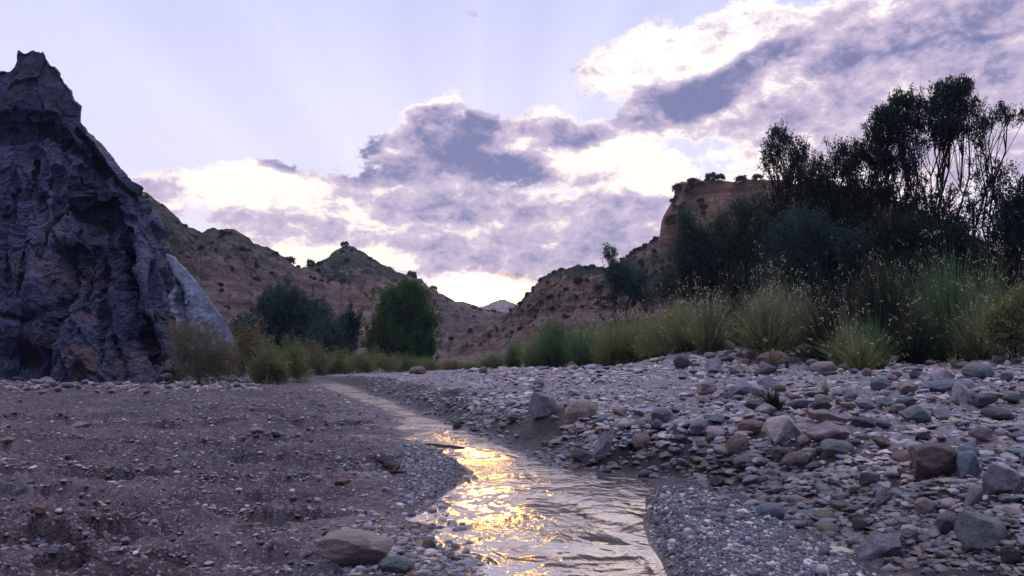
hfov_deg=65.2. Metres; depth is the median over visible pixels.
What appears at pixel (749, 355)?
rock
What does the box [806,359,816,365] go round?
rock
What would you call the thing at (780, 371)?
rock
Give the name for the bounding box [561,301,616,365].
grass tussock
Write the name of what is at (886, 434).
rock
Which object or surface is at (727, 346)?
rock
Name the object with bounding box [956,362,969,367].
rock
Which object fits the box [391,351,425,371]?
olive bush
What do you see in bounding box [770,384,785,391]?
rock
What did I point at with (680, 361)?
rock
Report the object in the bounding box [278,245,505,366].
peaked hill
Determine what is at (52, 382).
rock
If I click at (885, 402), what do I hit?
rock
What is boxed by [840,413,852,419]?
rock
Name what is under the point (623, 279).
leaning tree
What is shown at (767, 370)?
rock
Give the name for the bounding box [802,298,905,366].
grass tussock
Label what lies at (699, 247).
tamarisk shrub
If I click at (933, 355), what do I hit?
grass tussock
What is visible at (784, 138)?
tamarisk shrub
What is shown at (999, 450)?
rock
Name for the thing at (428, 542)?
rock
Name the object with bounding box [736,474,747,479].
rock
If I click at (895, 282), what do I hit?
grass tussock
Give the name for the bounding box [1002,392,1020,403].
rock
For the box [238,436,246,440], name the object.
rock
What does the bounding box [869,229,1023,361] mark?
grass tussock
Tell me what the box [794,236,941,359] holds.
grass tussock
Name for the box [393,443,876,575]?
sand bar gravel
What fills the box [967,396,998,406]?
rock
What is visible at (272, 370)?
olive bush
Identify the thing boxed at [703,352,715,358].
rock
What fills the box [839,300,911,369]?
grass tussock
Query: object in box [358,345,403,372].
olive bush
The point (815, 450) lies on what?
rock
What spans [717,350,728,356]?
rock
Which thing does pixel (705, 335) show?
grass tussock
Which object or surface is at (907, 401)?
rock
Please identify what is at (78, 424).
rock
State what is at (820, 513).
rock
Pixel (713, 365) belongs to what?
rock
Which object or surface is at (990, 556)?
rock
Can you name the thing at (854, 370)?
rock
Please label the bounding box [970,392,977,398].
rock
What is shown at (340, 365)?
olive bush
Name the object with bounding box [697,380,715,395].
rock
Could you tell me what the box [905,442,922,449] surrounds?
rock
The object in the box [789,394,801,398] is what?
rock
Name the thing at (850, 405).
rock
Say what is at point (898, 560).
rock
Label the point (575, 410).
rock
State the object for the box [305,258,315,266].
tree
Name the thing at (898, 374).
rock
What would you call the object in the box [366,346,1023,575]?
bank gravel
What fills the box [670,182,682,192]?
hill shrub
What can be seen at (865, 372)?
rock
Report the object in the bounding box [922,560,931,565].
rock
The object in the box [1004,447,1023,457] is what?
rock
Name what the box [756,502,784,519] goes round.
rock
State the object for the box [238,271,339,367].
spreading tree
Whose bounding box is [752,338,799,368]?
grass tussock
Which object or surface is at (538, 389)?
rock
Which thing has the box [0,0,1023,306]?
sky
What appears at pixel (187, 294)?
pale slab
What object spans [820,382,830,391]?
grass sprig
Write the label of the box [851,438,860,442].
rock
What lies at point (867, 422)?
rock
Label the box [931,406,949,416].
rock
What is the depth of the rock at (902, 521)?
2.37 m
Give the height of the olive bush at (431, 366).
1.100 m
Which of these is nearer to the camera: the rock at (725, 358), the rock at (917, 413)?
the rock at (917, 413)
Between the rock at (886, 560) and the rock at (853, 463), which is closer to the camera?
the rock at (886, 560)
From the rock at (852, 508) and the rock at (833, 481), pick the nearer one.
the rock at (852, 508)
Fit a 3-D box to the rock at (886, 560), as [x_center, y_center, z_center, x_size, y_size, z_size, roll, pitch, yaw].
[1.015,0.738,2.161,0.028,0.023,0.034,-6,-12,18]
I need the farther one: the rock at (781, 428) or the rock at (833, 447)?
the rock at (781, 428)
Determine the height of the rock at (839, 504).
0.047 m
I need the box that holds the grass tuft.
[756,383,791,409]
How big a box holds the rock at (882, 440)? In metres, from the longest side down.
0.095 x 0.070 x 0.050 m
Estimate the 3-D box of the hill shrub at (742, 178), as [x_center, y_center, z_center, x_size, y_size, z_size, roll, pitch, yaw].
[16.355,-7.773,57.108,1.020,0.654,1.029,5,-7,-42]
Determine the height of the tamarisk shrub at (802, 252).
2.769 m
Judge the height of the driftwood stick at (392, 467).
0.049 m
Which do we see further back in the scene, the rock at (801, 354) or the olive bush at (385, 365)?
the olive bush at (385, 365)
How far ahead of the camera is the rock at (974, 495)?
2.26 m
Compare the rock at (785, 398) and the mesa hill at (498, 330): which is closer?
the rock at (785, 398)
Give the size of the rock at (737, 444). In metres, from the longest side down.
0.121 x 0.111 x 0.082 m
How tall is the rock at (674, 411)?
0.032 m
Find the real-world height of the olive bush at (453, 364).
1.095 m
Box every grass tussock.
[493,330,527,366]
[513,330,545,367]
[515,323,565,365]
[522,295,582,367]
[555,319,599,365]
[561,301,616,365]
[574,299,636,366]
[591,298,655,363]
[624,299,662,359]
[632,282,694,357]
[634,289,724,353]
[655,274,744,354]
[704,273,770,346]
[710,240,821,357]
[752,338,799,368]
[758,251,842,352]
[774,266,874,361]
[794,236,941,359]
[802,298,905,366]
[810,243,979,354]
[829,325,897,370]
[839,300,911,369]
[862,294,963,364]
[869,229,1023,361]
[880,235,1002,360]
[918,226,1023,356]
[929,277,1022,361]
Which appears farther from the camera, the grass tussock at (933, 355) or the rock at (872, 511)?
the grass tussock at (933, 355)
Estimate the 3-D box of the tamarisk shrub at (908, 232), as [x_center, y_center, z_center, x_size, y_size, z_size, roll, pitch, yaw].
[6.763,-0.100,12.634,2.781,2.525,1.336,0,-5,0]
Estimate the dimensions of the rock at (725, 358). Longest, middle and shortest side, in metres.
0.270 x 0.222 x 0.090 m
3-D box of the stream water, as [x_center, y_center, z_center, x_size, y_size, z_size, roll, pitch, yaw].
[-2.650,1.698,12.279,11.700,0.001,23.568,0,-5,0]
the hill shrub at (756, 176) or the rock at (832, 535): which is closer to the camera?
the rock at (832, 535)
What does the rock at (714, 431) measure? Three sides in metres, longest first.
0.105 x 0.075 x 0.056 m
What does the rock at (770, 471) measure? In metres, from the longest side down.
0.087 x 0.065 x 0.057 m
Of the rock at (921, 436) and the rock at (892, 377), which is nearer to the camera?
the rock at (921, 436)
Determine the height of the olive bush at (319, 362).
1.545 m
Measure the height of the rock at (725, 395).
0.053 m
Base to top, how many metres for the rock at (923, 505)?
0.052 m
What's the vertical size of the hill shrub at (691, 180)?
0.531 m
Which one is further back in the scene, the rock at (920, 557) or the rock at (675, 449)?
the rock at (675, 449)
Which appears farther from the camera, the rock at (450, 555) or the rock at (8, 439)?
the rock at (8, 439)
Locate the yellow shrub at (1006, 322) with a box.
[966,278,1023,363]
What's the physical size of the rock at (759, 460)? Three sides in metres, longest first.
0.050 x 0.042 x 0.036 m
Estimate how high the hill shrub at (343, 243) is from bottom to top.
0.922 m
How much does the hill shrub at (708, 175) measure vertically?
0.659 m
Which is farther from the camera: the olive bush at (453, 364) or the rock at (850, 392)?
the olive bush at (453, 364)
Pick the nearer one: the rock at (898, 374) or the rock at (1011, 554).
the rock at (1011, 554)
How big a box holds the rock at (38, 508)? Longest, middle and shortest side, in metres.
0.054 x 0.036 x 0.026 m
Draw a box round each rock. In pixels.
[0,436,15,442]
[11,376,24,380]
[30,379,43,383]
[30,504,45,513]
[40,376,53,382]
[45,380,56,385]
[46,548,57,554]
[54,386,61,390]
[61,382,73,387]
[71,421,90,427]
[114,381,121,384]
[120,536,130,543]
[143,389,150,393]
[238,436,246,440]
[249,427,263,432]
[271,429,280,436]
[289,495,298,500]
[312,529,393,565]
[333,478,350,484]
[379,556,414,572]
[409,366,425,373]
[422,537,435,548]
[446,552,454,558]
[452,421,460,427]
[469,426,478,431]
[479,367,487,372]
[506,412,520,420]
[528,392,555,419]
[532,384,542,388]
[533,380,543,385]
[533,388,542,392]
[541,440,549,445]
[564,399,596,422]
[567,389,580,396]
[570,448,592,463]
[574,442,586,448]
[592,429,613,457]
[593,417,605,423]
[602,467,611,472]
[612,407,625,415]
[632,432,650,448]
[633,417,647,424]
[637,469,652,476]
[645,451,656,457]
[650,407,673,422]
[651,419,661,427]
[668,446,681,452]
[669,408,679,413]
[670,460,677,464]
[673,355,690,369]
[674,434,685,440]
[690,418,708,433]
[692,374,703,378]
[694,439,703,444]
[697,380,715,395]
[698,395,710,403]
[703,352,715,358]
[705,358,721,372]
[706,414,726,421]
[706,426,724,436]
[708,395,718,398]
[709,475,724,485]
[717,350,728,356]
[719,356,734,361]
[720,392,730,398]
[721,339,734,350]
[726,434,749,454]
[728,363,746,373]
[728,383,750,397]
[732,395,742,399]
[733,455,749,467]
[735,372,746,376]
[736,352,744,356]
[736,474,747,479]
[738,419,763,433]
[740,359,751,364]
[744,400,762,409]
[745,349,762,359]
[750,383,764,395]
[754,366,776,376]
[755,402,776,415]
[756,351,789,365]
[756,457,764,464]
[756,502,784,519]
[757,377,776,386]
[757,494,771,501]
[758,467,776,475]
[759,361,771,367]
[765,415,802,444]
[768,485,783,491]
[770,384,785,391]
[771,447,793,459]
[776,370,787,373]
[778,395,790,405]
[781,451,810,466]
[784,502,796,506]
[787,399,809,408]
[787,520,804,527]
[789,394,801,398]
[795,344,815,356]
[797,434,809,445]
[803,390,827,396]
[805,420,849,441]
[805,520,814,526]
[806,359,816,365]
[806,461,822,470]
[807,409,848,423]
[809,361,836,372]
[810,400,831,409]
[810,449,820,452]
[813,473,821,477]
[813,509,834,517]
[814,394,829,400]
[820,440,853,455]
[821,371,836,375]
[825,530,837,537]
[827,477,840,486]
[830,493,846,499]
[831,500,847,509]
[832,388,843,396]
[835,398,842,403]
[839,401,856,408]
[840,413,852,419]
[842,386,859,398]
[844,398,854,401]
[845,504,865,512]
[847,514,855,518]
[848,368,859,372]
[850,461,860,466]
[851,416,876,427]
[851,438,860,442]
[851,517,870,530]
[854,399,876,409]
[855,530,901,559]
[856,464,871,471]
[858,472,879,485]
[861,368,871,376]
[867,509,879,513]
[870,377,890,390]
[870,435,891,446]
[872,466,878,470]
[872,488,879,493]
[874,418,890,426]
[875,398,893,406]
[875,487,889,507]
[878,390,890,396]
[879,432,891,435]
[882,557,893,564]
[885,374,896,380]
[890,356,899,362]
[890,371,902,378]
[890,403,906,411]
[891,556,904,564]
[892,397,916,406]
[892,450,910,462]
[896,381,918,394]
[896,517,912,525]
[897,468,907,473]
[898,405,931,422]
[901,524,922,538]
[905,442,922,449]
[907,367,922,371]
[909,370,920,377]
[909,443,959,479]
[914,497,936,513]
[915,432,931,440]
[916,554,927,560]
[921,379,973,393]
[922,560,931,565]
[924,482,937,486]
[926,396,935,399]
[929,368,955,380]
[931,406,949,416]
[936,436,945,439]
[936,512,957,533]
[940,399,950,404]
[940,412,953,419]
[951,381,969,405]
[954,480,965,484]
[954,511,1006,550]
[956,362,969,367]
[956,445,979,456]
[956,450,981,478]
[961,363,994,377]
[963,484,982,509]
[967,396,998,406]
[968,425,992,441]
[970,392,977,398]
[978,459,989,462]
[980,407,1014,419]
[981,391,1004,397]
[982,464,1020,493]
[986,554,996,558]
[987,424,997,429]
[992,356,1004,363]
[994,428,1006,435]
[994,447,1005,454]
[996,566,1004,572]
[998,495,1021,502]
[999,372,1013,380]
[1000,545,1020,563]
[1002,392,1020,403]
[1003,351,1019,359]
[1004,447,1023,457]
[1005,427,1018,431]
[1009,358,1021,362]
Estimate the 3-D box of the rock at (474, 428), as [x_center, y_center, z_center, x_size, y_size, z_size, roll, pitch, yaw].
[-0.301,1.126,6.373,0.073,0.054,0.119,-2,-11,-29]
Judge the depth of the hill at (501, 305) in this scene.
293.51 m
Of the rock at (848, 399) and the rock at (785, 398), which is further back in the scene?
the rock at (785, 398)
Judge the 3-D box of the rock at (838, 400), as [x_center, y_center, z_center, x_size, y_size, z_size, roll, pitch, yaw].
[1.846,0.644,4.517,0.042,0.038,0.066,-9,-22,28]
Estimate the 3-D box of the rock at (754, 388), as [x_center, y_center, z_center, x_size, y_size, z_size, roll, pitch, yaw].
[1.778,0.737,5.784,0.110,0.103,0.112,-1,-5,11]
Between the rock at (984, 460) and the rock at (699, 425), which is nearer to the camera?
the rock at (984, 460)
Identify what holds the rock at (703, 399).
on the bank gravel at (1009, 515)
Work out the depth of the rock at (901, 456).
2.90 m
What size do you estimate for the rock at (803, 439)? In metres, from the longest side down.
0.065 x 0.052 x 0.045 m
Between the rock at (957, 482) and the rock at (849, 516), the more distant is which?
the rock at (849, 516)
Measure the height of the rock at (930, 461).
0.121 m
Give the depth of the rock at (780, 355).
10.21 m
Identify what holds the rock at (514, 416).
on the ground
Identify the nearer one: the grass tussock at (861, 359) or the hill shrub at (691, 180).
the grass tussock at (861, 359)
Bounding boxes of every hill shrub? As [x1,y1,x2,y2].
[238,245,245,251]
[340,241,348,246]
[546,294,552,299]
[573,276,582,283]
[593,283,603,290]
[596,296,606,303]
[604,293,614,300]
[663,216,675,224]
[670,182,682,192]
[685,177,701,183]
[695,181,704,185]
[696,198,705,202]
[703,172,718,180]
[717,173,725,179]
[733,174,748,182]
[751,173,763,179]
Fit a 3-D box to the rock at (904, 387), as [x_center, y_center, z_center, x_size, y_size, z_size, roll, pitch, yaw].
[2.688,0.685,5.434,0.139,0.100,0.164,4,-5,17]
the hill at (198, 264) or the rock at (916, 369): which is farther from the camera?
the hill at (198, 264)
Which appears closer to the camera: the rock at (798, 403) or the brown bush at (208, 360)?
the rock at (798, 403)
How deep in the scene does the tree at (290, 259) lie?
81.30 m
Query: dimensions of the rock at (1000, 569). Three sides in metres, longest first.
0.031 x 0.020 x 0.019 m
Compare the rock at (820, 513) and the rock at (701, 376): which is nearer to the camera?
the rock at (820, 513)
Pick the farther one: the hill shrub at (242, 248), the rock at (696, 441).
the hill shrub at (242, 248)
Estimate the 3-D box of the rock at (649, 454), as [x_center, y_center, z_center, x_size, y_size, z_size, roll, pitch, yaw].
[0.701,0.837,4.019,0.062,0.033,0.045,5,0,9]
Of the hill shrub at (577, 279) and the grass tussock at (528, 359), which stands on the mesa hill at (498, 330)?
the hill shrub at (577, 279)
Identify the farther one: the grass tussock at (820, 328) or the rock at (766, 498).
the grass tussock at (820, 328)
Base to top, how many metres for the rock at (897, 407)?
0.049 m
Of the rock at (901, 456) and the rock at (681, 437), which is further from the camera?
the rock at (681, 437)
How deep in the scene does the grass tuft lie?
4.36 m
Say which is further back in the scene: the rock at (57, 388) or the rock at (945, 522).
the rock at (57, 388)
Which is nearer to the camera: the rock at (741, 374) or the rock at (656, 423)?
the rock at (656, 423)
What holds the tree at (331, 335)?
on the ground
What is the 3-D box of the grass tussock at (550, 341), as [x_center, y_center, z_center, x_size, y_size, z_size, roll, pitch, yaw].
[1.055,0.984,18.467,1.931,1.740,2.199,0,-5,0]
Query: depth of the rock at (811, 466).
3.26 m
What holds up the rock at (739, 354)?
on the bank gravel at (1009, 515)
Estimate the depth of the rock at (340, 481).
3.33 m
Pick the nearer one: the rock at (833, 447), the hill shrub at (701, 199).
the rock at (833, 447)
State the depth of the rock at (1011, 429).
3.37 m
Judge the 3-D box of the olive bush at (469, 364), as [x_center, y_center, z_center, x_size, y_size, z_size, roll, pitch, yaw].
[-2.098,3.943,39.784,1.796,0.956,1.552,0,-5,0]
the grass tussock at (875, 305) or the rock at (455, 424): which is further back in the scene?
the grass tussock at (875, 305)
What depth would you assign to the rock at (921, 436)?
3.32 m
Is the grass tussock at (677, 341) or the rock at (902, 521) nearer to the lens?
the rock at (902, 521)
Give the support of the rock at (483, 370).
on the ground
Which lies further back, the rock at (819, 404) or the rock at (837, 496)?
the rock at (819, 404)
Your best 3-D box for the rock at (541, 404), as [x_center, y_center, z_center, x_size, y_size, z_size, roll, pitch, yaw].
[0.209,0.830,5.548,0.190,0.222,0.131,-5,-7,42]
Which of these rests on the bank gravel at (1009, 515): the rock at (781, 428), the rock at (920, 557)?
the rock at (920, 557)
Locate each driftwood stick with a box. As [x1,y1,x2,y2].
[375,457,404,473]
[425,443,465,448]
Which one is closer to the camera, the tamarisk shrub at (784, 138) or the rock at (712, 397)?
the rock at (712, 397)
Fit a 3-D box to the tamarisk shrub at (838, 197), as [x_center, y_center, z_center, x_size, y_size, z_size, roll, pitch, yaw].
[6.037,-0.846,13.841,2.312,4.281,1.392,-1,-6,14]
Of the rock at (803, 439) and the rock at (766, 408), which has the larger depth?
the rock at (766, 408)
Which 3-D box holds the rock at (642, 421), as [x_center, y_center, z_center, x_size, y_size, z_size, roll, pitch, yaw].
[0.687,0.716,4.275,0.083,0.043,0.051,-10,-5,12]
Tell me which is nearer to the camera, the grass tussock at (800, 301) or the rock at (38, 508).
the rock at (38, 508)
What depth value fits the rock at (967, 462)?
2.50 m
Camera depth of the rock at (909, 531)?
2.28 m
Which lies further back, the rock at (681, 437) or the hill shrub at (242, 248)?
the hill shrub at (242, 248)
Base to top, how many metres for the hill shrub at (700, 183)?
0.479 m
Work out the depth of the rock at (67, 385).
13.65 m
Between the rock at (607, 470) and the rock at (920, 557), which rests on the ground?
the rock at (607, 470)
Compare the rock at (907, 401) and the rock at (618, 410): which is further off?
the rock at (618, 410)
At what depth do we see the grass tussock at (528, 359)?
18.60 m
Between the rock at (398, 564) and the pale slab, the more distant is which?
the pale slab
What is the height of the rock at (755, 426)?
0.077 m
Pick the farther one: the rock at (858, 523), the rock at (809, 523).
the rock at (809, 523)
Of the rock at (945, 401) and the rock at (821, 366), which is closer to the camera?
the rock at (945, 401)
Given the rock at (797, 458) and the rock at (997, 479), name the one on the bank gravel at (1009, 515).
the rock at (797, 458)
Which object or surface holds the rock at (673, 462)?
on the ground
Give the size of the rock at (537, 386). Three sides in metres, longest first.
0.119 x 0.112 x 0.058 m
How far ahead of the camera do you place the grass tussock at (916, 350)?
9.52 m
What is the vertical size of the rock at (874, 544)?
0.096 m
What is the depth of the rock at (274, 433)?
5.28 m
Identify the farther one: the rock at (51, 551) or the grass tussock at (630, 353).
the grass tussock at (630, 353)
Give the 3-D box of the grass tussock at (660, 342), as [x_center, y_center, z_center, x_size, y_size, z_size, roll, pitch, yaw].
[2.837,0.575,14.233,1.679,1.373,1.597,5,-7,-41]
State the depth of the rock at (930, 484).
2.46 m
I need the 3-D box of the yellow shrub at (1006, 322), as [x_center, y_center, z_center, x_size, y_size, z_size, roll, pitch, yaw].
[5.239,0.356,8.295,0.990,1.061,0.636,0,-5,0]
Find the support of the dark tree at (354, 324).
on the ground
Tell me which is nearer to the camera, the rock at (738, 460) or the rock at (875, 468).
the rock at (875, 468)
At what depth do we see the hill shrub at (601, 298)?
58.74 m
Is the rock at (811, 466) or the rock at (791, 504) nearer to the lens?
the rock at (791, 504)
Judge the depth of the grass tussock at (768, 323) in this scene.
11.02 m
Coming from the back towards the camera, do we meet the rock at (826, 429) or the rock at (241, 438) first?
the rock at (241, 438)
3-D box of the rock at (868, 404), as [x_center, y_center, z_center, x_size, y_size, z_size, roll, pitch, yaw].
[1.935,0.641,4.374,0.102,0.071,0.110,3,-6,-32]
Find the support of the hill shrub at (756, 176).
on the mesa hill at (498, 330)
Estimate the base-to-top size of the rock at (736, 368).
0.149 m
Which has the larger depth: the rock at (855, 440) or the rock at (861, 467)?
the rock at (855, 440)
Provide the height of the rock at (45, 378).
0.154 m
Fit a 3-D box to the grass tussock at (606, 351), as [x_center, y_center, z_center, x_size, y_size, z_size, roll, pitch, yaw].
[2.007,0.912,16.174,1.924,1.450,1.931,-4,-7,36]
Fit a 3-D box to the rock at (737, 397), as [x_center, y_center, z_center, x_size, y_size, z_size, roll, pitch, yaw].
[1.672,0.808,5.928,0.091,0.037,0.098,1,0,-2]
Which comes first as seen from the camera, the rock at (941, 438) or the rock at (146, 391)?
the rock at (941, 438)
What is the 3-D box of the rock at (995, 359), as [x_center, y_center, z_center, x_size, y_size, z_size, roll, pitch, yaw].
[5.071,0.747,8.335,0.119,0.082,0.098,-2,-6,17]
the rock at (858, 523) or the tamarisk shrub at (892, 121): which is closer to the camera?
the rock at (858, 523)
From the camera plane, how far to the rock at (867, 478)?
2.79 m
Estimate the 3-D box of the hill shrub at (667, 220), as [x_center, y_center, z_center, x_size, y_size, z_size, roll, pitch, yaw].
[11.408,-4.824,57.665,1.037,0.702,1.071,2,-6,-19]
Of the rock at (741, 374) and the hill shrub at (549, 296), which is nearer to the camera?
the rock at (741, 374)
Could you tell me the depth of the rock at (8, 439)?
4.31 m
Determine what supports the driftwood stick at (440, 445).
in the stream water
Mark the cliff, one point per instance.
(87, 282)
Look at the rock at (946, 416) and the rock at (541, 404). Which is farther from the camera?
the rock at (541, 404)
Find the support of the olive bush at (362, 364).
on the ground
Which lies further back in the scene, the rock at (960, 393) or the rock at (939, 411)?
the rock at (960, 393)
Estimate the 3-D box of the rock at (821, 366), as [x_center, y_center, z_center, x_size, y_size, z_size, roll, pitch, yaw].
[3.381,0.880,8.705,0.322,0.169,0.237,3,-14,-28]
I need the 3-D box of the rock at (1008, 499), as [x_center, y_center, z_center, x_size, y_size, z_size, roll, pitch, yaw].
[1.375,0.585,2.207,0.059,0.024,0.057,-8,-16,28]
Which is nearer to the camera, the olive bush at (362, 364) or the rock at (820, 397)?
the rock at (820, 397)
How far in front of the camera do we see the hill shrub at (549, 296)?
64.66 m
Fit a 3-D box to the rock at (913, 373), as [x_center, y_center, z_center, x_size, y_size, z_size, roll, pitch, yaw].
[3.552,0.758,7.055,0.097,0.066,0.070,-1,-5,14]
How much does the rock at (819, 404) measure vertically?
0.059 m
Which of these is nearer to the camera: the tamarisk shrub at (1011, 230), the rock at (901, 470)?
the rock at (901, 470)
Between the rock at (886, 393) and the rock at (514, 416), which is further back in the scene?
the rock at (514, 416)
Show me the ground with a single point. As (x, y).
(80, 556)
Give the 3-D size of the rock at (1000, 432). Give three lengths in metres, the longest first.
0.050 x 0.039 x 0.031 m
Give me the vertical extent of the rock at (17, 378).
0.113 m
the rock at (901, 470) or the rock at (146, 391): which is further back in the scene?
the rock at (146, 391)
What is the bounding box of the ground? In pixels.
[0,347,1023,575]
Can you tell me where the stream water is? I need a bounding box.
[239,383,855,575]
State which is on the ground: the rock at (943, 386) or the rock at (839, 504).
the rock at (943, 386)
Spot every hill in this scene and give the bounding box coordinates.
[142,192,355,368]
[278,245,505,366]
[437,179,1023,365]
[481,299,516,312]
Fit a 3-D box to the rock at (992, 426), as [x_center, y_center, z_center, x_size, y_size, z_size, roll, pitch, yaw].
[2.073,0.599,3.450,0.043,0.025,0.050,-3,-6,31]
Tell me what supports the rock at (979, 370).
on the ground
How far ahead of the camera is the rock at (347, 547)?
2.01 m
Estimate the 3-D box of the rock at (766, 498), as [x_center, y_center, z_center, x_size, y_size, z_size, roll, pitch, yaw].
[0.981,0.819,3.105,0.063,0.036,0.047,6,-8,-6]
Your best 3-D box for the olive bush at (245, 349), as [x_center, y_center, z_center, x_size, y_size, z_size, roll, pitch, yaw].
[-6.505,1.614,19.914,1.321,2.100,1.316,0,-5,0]
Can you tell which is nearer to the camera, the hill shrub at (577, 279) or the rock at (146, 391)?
the rock at (146, 391)
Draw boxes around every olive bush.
[221,310,277,381]
[243,335,295,384]
[277,330,314,381]
[295,335,333,376]
[309,344,355,374]
[339,346,379,373]
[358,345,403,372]
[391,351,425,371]
[414,355,443,370]
[438,358,466,369]
[457,360,479,369]
[475,349,506,368]
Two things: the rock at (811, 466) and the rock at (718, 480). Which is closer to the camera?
the rock at (811, 466)
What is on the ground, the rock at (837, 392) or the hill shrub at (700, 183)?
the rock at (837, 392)
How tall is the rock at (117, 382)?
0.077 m
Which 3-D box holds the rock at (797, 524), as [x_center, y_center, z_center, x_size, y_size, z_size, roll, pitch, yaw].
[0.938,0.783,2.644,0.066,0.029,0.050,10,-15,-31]
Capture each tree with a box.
[223,310,257,357]
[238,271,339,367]
[285,256,295,263]
[287,313,354,370]
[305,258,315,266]
[335,306,365,358]
[358,275,444,368]
[406,270,416,276]
[599,242,657,328]
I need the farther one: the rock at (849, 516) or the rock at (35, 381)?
the rock at (35, 381)
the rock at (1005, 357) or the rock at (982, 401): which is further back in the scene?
the rock at (1005, 357)
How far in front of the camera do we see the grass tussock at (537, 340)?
19.92 m
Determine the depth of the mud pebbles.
3.11 m
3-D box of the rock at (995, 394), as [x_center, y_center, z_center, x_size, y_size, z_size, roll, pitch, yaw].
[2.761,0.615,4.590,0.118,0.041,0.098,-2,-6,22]
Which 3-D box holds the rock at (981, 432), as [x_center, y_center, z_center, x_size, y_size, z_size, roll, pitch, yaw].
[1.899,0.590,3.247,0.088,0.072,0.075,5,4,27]
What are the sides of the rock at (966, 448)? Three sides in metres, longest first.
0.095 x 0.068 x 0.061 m
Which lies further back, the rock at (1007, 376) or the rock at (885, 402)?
the rock at (1007, 376)
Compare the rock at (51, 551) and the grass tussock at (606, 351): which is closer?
the rock at (51, 551)
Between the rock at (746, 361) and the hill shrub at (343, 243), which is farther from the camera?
the hill shrub at (343, 243)
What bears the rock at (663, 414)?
on the ground
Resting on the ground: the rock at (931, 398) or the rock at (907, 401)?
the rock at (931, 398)
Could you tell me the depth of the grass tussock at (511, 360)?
20.18 m
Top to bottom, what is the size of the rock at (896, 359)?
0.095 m
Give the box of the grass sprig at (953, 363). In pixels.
[946,351,960,367]
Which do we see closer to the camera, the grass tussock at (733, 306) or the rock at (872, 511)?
the rock at (872, 511)
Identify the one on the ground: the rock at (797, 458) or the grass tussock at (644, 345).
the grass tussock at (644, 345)
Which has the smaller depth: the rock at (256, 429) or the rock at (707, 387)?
the rock at (256, 429)
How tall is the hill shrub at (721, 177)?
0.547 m
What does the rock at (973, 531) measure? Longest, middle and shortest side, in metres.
0.122 x 0.119 x 0.090 m
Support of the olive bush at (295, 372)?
on the ground
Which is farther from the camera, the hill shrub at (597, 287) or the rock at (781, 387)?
the hill shrub at (597, 287)
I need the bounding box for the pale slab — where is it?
[166,253,245,375]
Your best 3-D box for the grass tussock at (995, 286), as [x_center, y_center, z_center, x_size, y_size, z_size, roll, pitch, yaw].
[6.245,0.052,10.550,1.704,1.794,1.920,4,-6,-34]
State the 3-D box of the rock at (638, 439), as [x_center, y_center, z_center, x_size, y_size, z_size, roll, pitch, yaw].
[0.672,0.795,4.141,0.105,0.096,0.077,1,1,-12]
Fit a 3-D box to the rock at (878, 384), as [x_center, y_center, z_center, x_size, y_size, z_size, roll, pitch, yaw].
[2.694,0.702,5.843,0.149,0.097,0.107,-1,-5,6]
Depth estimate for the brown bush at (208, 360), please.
16.05 m
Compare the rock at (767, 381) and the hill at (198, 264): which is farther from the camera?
the hill at (198, 264)
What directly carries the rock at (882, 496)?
on the ground
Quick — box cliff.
[0,50,185,384]
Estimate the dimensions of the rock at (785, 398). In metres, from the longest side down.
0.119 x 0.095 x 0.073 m
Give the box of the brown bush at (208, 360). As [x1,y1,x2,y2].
[155,310,248,385]
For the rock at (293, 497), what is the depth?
2.99 m
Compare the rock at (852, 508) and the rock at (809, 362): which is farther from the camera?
the rock at (809, 362)
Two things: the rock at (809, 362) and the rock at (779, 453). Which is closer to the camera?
the rock at (779, 453)
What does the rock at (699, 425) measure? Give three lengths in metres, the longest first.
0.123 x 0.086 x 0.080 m
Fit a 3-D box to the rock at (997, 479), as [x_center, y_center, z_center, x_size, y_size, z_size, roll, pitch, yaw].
[1.393,0.552,2.274,0.093,0.095,0.069,11,-5,3]
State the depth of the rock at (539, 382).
9.30 m
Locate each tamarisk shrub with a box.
[641,181,797,319]
[745,196,903,325]
[751,118,825,308]
[789,129,922,326]
[856,201,1023,310]
[860,73,989,300]
[932,98,1023,295]
[965,164,1023,352]
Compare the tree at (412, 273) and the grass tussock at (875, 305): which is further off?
the tree at (412, 273)
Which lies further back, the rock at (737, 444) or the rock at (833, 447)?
the rock at (737, 444)
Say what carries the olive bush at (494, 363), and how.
on the ground
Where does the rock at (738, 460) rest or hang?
on the bank gravel at (1009, 515)
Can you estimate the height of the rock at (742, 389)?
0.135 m
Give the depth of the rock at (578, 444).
4.39 m
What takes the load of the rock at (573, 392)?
on the ground
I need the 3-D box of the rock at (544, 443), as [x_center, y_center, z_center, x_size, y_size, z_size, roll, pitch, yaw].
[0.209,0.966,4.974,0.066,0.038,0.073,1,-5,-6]
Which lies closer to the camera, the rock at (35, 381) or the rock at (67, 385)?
the rock at (67, 385)
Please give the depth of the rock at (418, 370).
18.98 m
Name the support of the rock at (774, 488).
on the bank gravel at (1009, 515)
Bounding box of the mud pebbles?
[0,374,489,575]
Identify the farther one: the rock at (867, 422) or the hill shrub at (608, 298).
the hill shrub at (608, 298)
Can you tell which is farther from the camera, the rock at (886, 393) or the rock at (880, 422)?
the rock at (886, 393)
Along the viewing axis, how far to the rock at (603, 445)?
4.16 m
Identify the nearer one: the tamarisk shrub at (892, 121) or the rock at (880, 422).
the rock at (880, 422)
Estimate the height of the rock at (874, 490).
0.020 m
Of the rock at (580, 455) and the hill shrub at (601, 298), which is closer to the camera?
the rock at (580, 455)
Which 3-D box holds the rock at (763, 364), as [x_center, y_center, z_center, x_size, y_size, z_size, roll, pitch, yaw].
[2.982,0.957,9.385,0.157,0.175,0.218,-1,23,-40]
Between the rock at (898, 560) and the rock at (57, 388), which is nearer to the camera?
the rock at (898, 560)
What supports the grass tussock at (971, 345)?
on the ground

